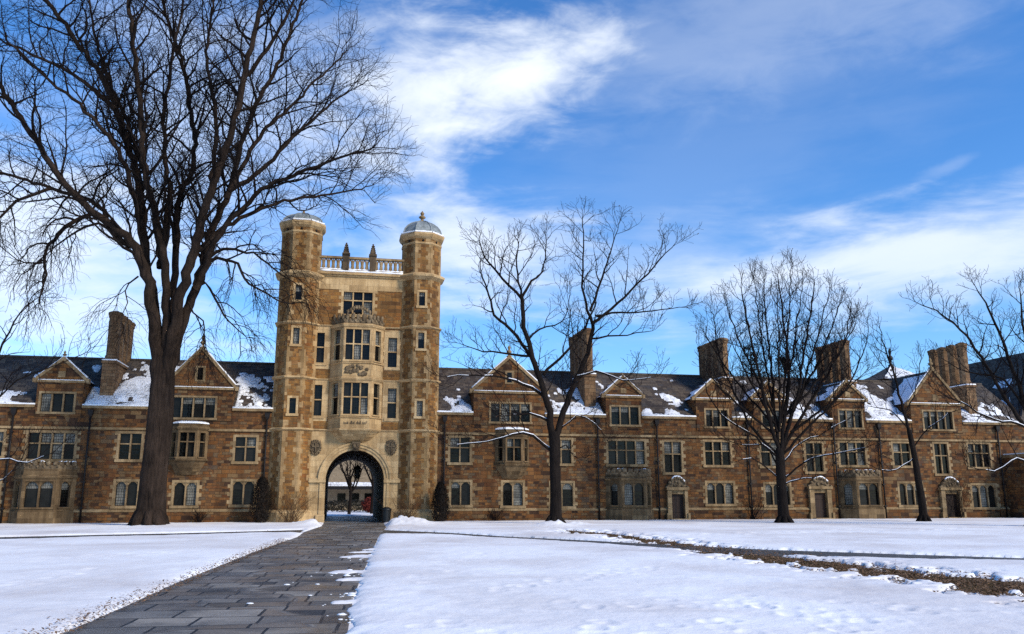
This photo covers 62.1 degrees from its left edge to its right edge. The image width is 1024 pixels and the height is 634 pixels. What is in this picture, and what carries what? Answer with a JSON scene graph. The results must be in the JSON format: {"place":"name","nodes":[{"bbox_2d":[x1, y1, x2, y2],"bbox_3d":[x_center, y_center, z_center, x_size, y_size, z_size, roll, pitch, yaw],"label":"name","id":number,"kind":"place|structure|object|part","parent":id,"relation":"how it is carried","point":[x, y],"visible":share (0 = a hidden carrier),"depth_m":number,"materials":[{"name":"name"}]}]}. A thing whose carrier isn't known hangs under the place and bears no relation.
{"place":"outdoors","nodes":[
{"label":"outdoors","id":0,"kind":"place"},
{"bbox_2d":[0,530,302,538],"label":"side path","id":1,"kind":"structure","parent":0,"point":[298,531],"depth_m":36.71,"materials":[{"name":"grey stone"}]},
{"bbox_2d":[64,515,385,633],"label":"flagstone path","id":2,"kind":"structure","parent":0,"point":[214,602],"depth_m":14.26,"materials":[{"name":"grey stone"}]},
{"bbox_2d":[246,550,371,622],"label":"snow clods","id":3,"kind":"object","parent":2,"relation":"on","point":[351,593],"visible":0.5,"depth_m":14.26,"materials":[{"name":"white snow"}]},
{"bbox_2d":[327,460,371,509],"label":"distant house","id":4,"kind":"structure","parent":0,"point":[338,488],"depth_m":97.60,"materials":[{"name":"brown"}]},
{"bbox_2d":[337,493,345,500],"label":"window","id":5,"kind":"structure","parent":4,"relation":"in","point":[340,496],"depth_m":97.33,"materials":[{"name":"black glass"}]},
{"bbox_2d":[352,493,358,500],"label":"window","id":6,"kind":"structure","parent":4,"relation":"in","point":[354,495],"depth_m":97.64,"materials":[{"name":"black glass"}]},
{"bbox_2d":[0,0,1023,379],"label":"sky","id":7,"kind":"structure","parent":0,"point":[880,143],"materials":[{"name":"blue"}]},
{"bbox_2d":[8,510,1023,633],"bbox_3d":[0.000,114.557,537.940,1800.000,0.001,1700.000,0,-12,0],"label":"ground","id":8,"kind":"structure","parent":0,"point":[351,625],"depth_m":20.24,"materials":[{"name":"brown plant"}]},
{"bbox_2d":[0,236,110,484],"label":"bare tree","id":9,"kind":"object","parent":8,"relation":"on","point":[10,381],"visible":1,"depth_m":41.51,"materials":[{"name":"brown wood"}]},
{"bbox_2d":[0,0,425,525],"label":"elm tree","id":10,"kind":"object","parent":8,"relation":"on","point":[165,337],"visible":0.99,"depth_m":48.17,"materials":[{"name":"brown plant"}]},
{"bbox_2d":[247,476,273,522],"bbox_3d":[-14.924,10.874,50.738,1.583,2.854,1.532,0,-12,0],"label":"columnar shrub","id":11,"kind":"object","parent":8,"relation":"on","point":[261,497],"visible":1,"depth_m":50.45,"materials":[{"name":"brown plant"}]},
{"bbox_2d":[272,483,317,521],"bbox_3d":[-13.291,11.257,51.456,2.954,2.416,2.842,-9,-15,38],"label":"bare shrub","id":12,"kind":"object","parent":8,"relation":"on","point":[293,511],"visible":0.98,"depth_m":51.06,"materials":[{"name":"brown plant"}]},
{"bbox_2d":[327,499,368,511],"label":"clipped hedge","id":13,"kind":"object","parent":8,"relation":"on","point":[338,508],"visible":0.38,"depth_m":87.41,"materials":[{"name":"green plant"}]},
{"bbox_2d":[338,460,366,513],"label":"bare tree","id":14,"kind":"object","parent":8,"relation":"on","point":[348,478],"visible":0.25,"depth_m":76.50,"materials":[{"name":"brown wood"}]},
{"bbox_2d":[361,497,370,512],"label":"round shrub","id":15,"kind":"object","parent":8,"relation":"on","point":[365,504],"visible":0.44,"depth_m":83.89,"materials":[{"name":"red plant"}]},
{"bbox_2d":[361,464,373,513],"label":"bare tree","id":16,"kind":"object","parent":8,"relation":"on","point":[372,490],"visible":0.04,"depth_m":79.70,"materials":[{"name":"brown wood"}]},
{"bbox_2d":[380,490,430,517],"bbox_3d":[-6.633,11.655,52.616,2.975,2.116,2.448,-6,-13,25],"label":"bare shrub","id":17,"kind":"object","parent":8,"relation":"on","point":[411,508],"visible":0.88,"depth_m":52.43,"materials":[{"name":"brown plant"}]},
{"bbox_2d":[429,481,450,520],"bbox_3d":[-4.446,11.446,52.748,1.452,2.559,1.479,0,-12,0],"label":"columnar shrub","id":18,"kind":"object","parent":8,"relation":"on","point":[441,492],"visible":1,"depth_m":52.45,"materials":[{"name":"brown plant"}]},
{"bbox_2d":[0,514,1023,633],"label":"snow","id":19,"kind":"structure","parent":8,"relation":"on","point":[425,583],"depth_m":17.25,"materials":[{"name":"white snow"}]},
{"bbox_2d":[0,311,274,523],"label":"dormitory range","id":20,"kind":"structure","parent":19,"relation":"on","point":[218,464],"depth_m":51.56,"materials":[{"name":"brown stone"}]},
{"bbox_2d":[0,478,3,503],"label":"window","id":21,"kind":"structure","parent":20,"relation":"in","point":[1,484],"depth_m":49.56,"materials":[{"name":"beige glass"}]},
{"bbox_2d":[0,429,8,457],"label":"window","id":22,"kind":"structure","parent":20,"relation":"in","point":[2,431],"depth_m":50.12,"materials":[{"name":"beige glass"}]},
{"bbox_2d":[7,460,78,523],"bbox_3d":[-27.385,10.213,49.587,3.570,3.675,1.400,2,-12,-11],"label":"bay window","id":23,"kind":"structure","parent":20,"relation":"in","point":[45,494],"depth_m":49.20,"materials":[{"name":"stone"}]},
{"bbox_2d":[20,430,80,461],"bbox_3d":[-27.387,7.677,50.614,3.172,1.854,0.290,2,-12,-11],"label":"window","id":24,"kind":"structure","parent":20,"relation":"in","point":[57,439],"depth_m":50.65,"materials":[{"name":"black glass"}]},
{"bbox_2d":[108,479,139,508],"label":"window","id":25,"kind":"structure","parent":20,"relation":"in","point":[124,494],"depth_m":50.91,"materials":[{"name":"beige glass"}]},
{"bbox_2d":[113,431,145,461],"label":"window","id":26,"kind":"structure","parent":20,"relation":"in","point":[129,448],"depth_m":51.49,"materials":[{"name":"black glass"}]},
{"bbox_2d":[167,480,201,507],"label":"window","id":27,"kind":"structure","parent":20,"relation":"in","point":[184,493],"depth_m":51.56,"materials":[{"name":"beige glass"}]},
{"bbox_2d":[169,421,210,474],"bbox_3d":[-19.723,7.959,51.801,2.403,3.220,1.060,2,-12,-11],"label":"oriel window","id":28,"kind":"structure","parent":20,"relation":"in","point":[189,441],"depth_m":51.59,"materials":[{"name":"stone"}]},
{"bbox_2d":[227,479,256,506],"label":"window","id":29,"kind":"structure","parent":20,"relation":"in","point":[240,492],"depth_m":52.21,"materials":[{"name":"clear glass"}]},
{"bbox_2d":[229,434,260,463],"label":"window","id":30,"kind":"structure","parent":20,"relation":"in","point":[245,450],"depth_m":52.76,"materials":[{"name":"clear glass"}]},
{"bbox_2d":[266,211,444,522],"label":"gate tower","id":31,"kind":"structure","parent":19,"relation":"on","point":[352,383],"depth_m":54.57,"materials":[{"name":"stone"}]},
{"bbox_2d":[312,382,326,418],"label":"window","id":32,"kind":"structure","parent":31,"relation":"in","point":[320,390],"depth_m":54.22,"materials":[{"name":"stone"}]},
{"bbox_2d":[315,330,329,365],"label":"window","id":33,"kind":"structure","parent":31,"relation":"in","point":[322,338],"depth_m":54.92,"materials":[{"name":"stone"}]},
{"bbox_2d":[327,312,385,442],"bbox_3d":[-9.965,3.861,54.502,3.553,8.275,1.350,2,-12,-11],"label":"oriel window","id":34,"kind":"structure","parent":31,"relation":"in","point":[353,397],"depth_m":54.18,"materials":[{"name":"stone"}]},
{"bbox_2d":[353,457,361,478],"bbox_3d":[-11.079,10.763,61.032,0.640,1.646,0.554,2,-12,-11],"label":"hanging lantern","id":35,"kind":"object","parent":31,"relation":"hanging from","point":[356,470],"visible":0.98,"depth_m":60.84,"materials":[{"name":"black metal"}]},
{"bbox_2d":[338,289,377,317],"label":"window","id":36,"kind":"structure","parent":31,"relation":"in","point":[349,298],"depth_m":56.00,"materials":[{"name":"stone"}]},
{"bbox_2d":[382,386,398,420],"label":"window","id":37,"kind":"structure","parent":31,"relation":"in","point":[391,393],"depth_m":55.05,"materials":[{"name":"stone"}]},
{"bbox_2d":[383,335,400,369],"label":"window","id":38,"kind":"structure","parent":31,"relation":"in","point":[392,343],"depth_m":55.74,"materials":[{"name":"stone"}]},
{"bbox_2d":[381,507,391,522],"bbox_3d":[-7.767,12.206,52.549,0.640,0.930,0.640,2,-12,-11],"label":"litter bin","id":39,"kind":"object","parent":19,"relation":"on","point":[386,514],"visible":0.9,"depth_m":52.32,"materials":[{"name":"grey metal"}]},
{"bbox_2d":[437,328,1023,520],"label":"dormitory range","id":40,"kind":"structure","parent":19,"relation":"on","point":[664,465],"depth_m":58.89,"materials":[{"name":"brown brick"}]},
{"bbox_2d":[445,435,474,464],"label":"window","id":41,"kind":"structure","parent":40,"relation":"in","point":[457,454],"depth_m":55.33,"materials":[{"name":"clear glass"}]},
{"bbox_2d":[446,480,474,507],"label":"window","id":42,"kind":"structure","parent":40,"relation":"in","point":[460,494],"depth_m":54.80,"materials":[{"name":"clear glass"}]},
{"bbox_2d":[494,427,529,478],"bbox_3d":[0.050,8.879,55.645,2.458,3.315,1.060,2,-12,-11],"label":"oriel window","id":43,"kind":"structure","parent":40,"relation":"in","point":[512,452],"depth_m":55.42,"materials":[{"name":"stone"}]},
{"bbox_2d":[498,480,527,507],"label":"window","id":44,"kind":"structure","parent":40,"relation":"in","point":[512,495],"depth_m":55.46,"materials":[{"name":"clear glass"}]},
{"bbox_2d":[547,438,575,465],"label":"window","id":45,"kind":"structure","parent":40,"relation":"in","point":[569,460],"depth_m":56.69,"materials":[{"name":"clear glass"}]},
{"bbox_2d":[547,481,577,508],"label":"window","id":46,"kind":"structure","parent":40,"relation":"in","point":[568,488],"depth_m":56.12,"materials":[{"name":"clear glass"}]},
{"bbox_2d":[604,439,648,466],"bbox_3d":[7.710,9.167,57.467,3.183,1.863,0.290,2,-12,-11],"label":"window","id":47,"kind":"structure","parent":40,"relation":"in","point":[633,453],"depth_m":57.51,"materials":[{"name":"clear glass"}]},
{"bbox_2d":[604,468,653,519],"bbox_3d":[7.898,11.771,56.464,3.414,3.450,1.400,2,-12,-11],"label":"bay window","id":48,"kind":"structure","parent":40,"relation":"in","point":[628,494],"depth_m":56.07,"materials":[{"name":"stone"}]},
{"bbox_2d":[660,440,685,474],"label":"window","id":49,"kind":"structure","parent":40,"relation":"in","point":[672,455],"depth_m":58.07,"materials":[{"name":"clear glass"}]},
{"bbox_3d":[11.148,12.174,57.277,1.698,2.994,0.850,2,-12,-11],"label":"doorway","id":50,"kind":"part","parent":40,"relation":"part of","materials":[{"name":"beige stone"}]},
{"bbox_2d":[700,440,734,467],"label":"window","id":51,"kind":"structure","parent":40,"relation":"in","point":[710,448],"depth_m":58.76,"materials":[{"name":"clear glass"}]},
{"bbox_2d":[703,481,737,505],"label":"window","id":52,"kind":"structure","parent":40,"relation":"in","point":[717,493],"depth_m":58.23,"materials":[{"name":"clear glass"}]},
{"bbox_2d":[756,440,784,467],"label":"window","id":53,"kind":"structure","parent":40,"relation":"in","point":[768,461],"depth_m":59.45,"materials":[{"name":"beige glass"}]},
{"bbox_2d":[761,482,794,506],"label":"window","id":54,"kind":"structure","parent":40,"relation":"in","point":[769,488],"depth_m":58.97,"materials":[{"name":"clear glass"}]},
{"bbox_2d":[801,441,827,473],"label":"window","id":55,"kind":"structure","parent":40,"relation":"in","point":[821,469],"depth_m":60.12,"materials":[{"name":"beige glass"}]},
{"bbox_3d":[21.511,12.590,59.305,1.901,3.013,0.850,2,-12,-11],"label":"doorway","id":56,"kind":"part","parent":40,"relation":"part of","materials":[{"name":"beige stone"}]},
{"bbox_2d":[835,440,869,467],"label":"window","id":57,"kind":"structure","parent":40,"relation":"in","point":[853,457],"depth_m":60.74,"materials":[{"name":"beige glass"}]},
{"bbox_2d":[838,469,885,518],"bbox_3d":[24.723,12.459,59.754,3.593,3.454,1.400,2,-12,-11],"label":"bay window","id":58,"kind":"structure","parent":40,"relation":"in","point":[860,494],"depth_m":59.32,"materials":[{"name":"stone"}]},
{"bbox_2d":[889,441,912,467],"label":"window","id":59,"kind":"structure","parent":40,"relation":"in","point":[897,447],"depth_m":61.50,"materials":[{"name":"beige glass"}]},
{"bbox_2d":[895,481,926,506],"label":"window","id":60,"kind":"structure","parent":40,"relation":"in","point":[907,494],"depth_m":60.98,"materials":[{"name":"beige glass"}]},
{"bbox_2d":[930,441,952,475],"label":"window","id":61,"kind":"structure","parent":40,"relation":"in","point":[942,464],"depth_m":62.05,"materials":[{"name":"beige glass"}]},
{"bbox_3d":[31.674,13.009,61.293,1.943,3.009,0.850,2,-12,-11],"label":"doorway","id":62,"kind":"part","parent":40,"relation":"part of","materials":[{"name":"beige stone"}]},
{"bbox_2d":[964,442,994,468],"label":"window","id":63,"kind":"structure","parent":40,"relation":"in","point":[978,463],"depth_m":62.73,"materials":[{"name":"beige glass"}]},
{"bbox_2d":[968,483,1000,509],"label":"window","id":64,"kind":"structure","parent":40,"relation":"in","point":[988,499],"depth_m":62.14,"materials":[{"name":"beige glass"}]},
{"bbox_2d":[419,196,707,522],"bbox_3d":[3.289,2.059,50.336,17.432,20.248,5.809,0,-12,0],"label":"bare tree","id":65,"kind":"object","parent":8,"relation":"on","point":[553,448],"visible":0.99,"depth_m":50.63,"materials":[{"name":"brown plant"}]},
{"bbox_2d":[735,342,768,376],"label":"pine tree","id":66,"kind":"object","parent":8,"relation":"on","point":[751,357],"visible":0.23,"depth_m":75.77,"materials":[{"name":"green wood"}]},
{"bbox_2d":[740,493,771,519],"bbox_3d":[16.443,12.750,57.407,1.934,1.939,2.299,0,-12,0],"label":"bare shrub","id":67,"kind":"object","parent":8,"relation":"on","point":[755,514],"visible":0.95,"depth_m":57.44,"materials":[{"name":"brown plant"}]},
{"bbox_2d":[692,248,889,522],"bbox_3d":[16.836,4.005,51.931,12.699,17.071,6.329,0,-12,0],"label":"bare tree","id":68,"kind":"object","parent":8,"relation":"on","point":[780,459],"visible":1,"depth_m":51.60,"materials":[{"name":"brown plant"}]},
{"bbox_2d":[569,531,1023,596],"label":"bare turf","id":69,"kind":"structure","parent":8,"relation":"on","point":[823,565],"depth_m":19.37,"materials":[{"name":"brown plant"}]},
{"bbox_2d":[864,348,914,379],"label":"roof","id":70,"kind":"structure","parent":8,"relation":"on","point":[885,374],"depth_m":76.27,"materials":[{"name":"stone"}]},
{"bbox_2d":[850,312,985,521],"bbox_3d":[25.603,6.206,54.076,8.325,13.636,3.694,0,-12,0],"label":"bare tree","id":71,"kind":"object","parent":8,"relation":"on","point":[923,515],"visible":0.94,"depth_m":53.93,"materials":[{"name":"brown wood"}]},
{"bbox_2d":[898,265,1023,525],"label":"bare tree","id":72,"kind":"object","parent":8,"relation":"on","point":[1019,384],"visible":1,"depth_m":46.21,"materials":[{"name":"brown wood"}]},
{"bbox_2d":[968,353,1023,417],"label":"hall building","id":73,"kind":"structure","parent":8,"relation":"on","point":[986,382],"depth_m":73.67,"materials":[{"name":"stone"}]},
{"bbox_2d":[1001,453,1023,517],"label":"stone porch","id":74,"kind":"object","parent":8,"relation":"on","point":[1015,492],"visible":0.89,"depth_m":61.69,"materials":[{"name":"brown stone"}]},
{"label":"wet earth","id":75,"kind":"structure","parent":8,"relation":"on","visible":0},
{"bbox_2d":[191,504,209,522],"bbox_3d":[-18.601,11.737,50.844,1.054,1.226,1.312,6,-13,-27],"label":"bare shrub","id":76,"kind":"object","parent":75,"relation":"on","point":[197,518],"visible":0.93,"depth_m":50.74,"materials":[{"name":"brown plant"}]},
{"bbox_2d":[487,507,507,520],"bbox_3d":[-1.007,12.501,54.218,1.548,1.117,1.178,-5,-13,24],"label":"bare shrub","id":77,"kind":"object","parent":75,"relation":"on","point":[494,517],"visible":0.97,"depth_m":54.14,"materials":[{"name":"brown plant"}]},
{"bbox_2d":[939,470,978,517],"bbox_3d":[31.846,12.651,60.775,2.747,3.512,3.160,-7,-14,31],"label":"bare shrub","id":78,"kind":"object","parent":75,"relation":"on","point":[958,513],"visible":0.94,"depth_m":60.82,"materials":[{"name":"brown plant"}]},
{"bbox_2d":[381,530,1023,559],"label":"side path","id":79,"kind":"structure","parent":0,"point":[814,553],"depth_m":25.10,"materials":[{"name":"grey stone"}]},
{"bbox_2d":[773,354,798,377],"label":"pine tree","id":80,"kind":"object","parent":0,"point":[781,375],"visible":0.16,"depth_m":78.56,"materials":[{"name":"green wood"}]}
]}

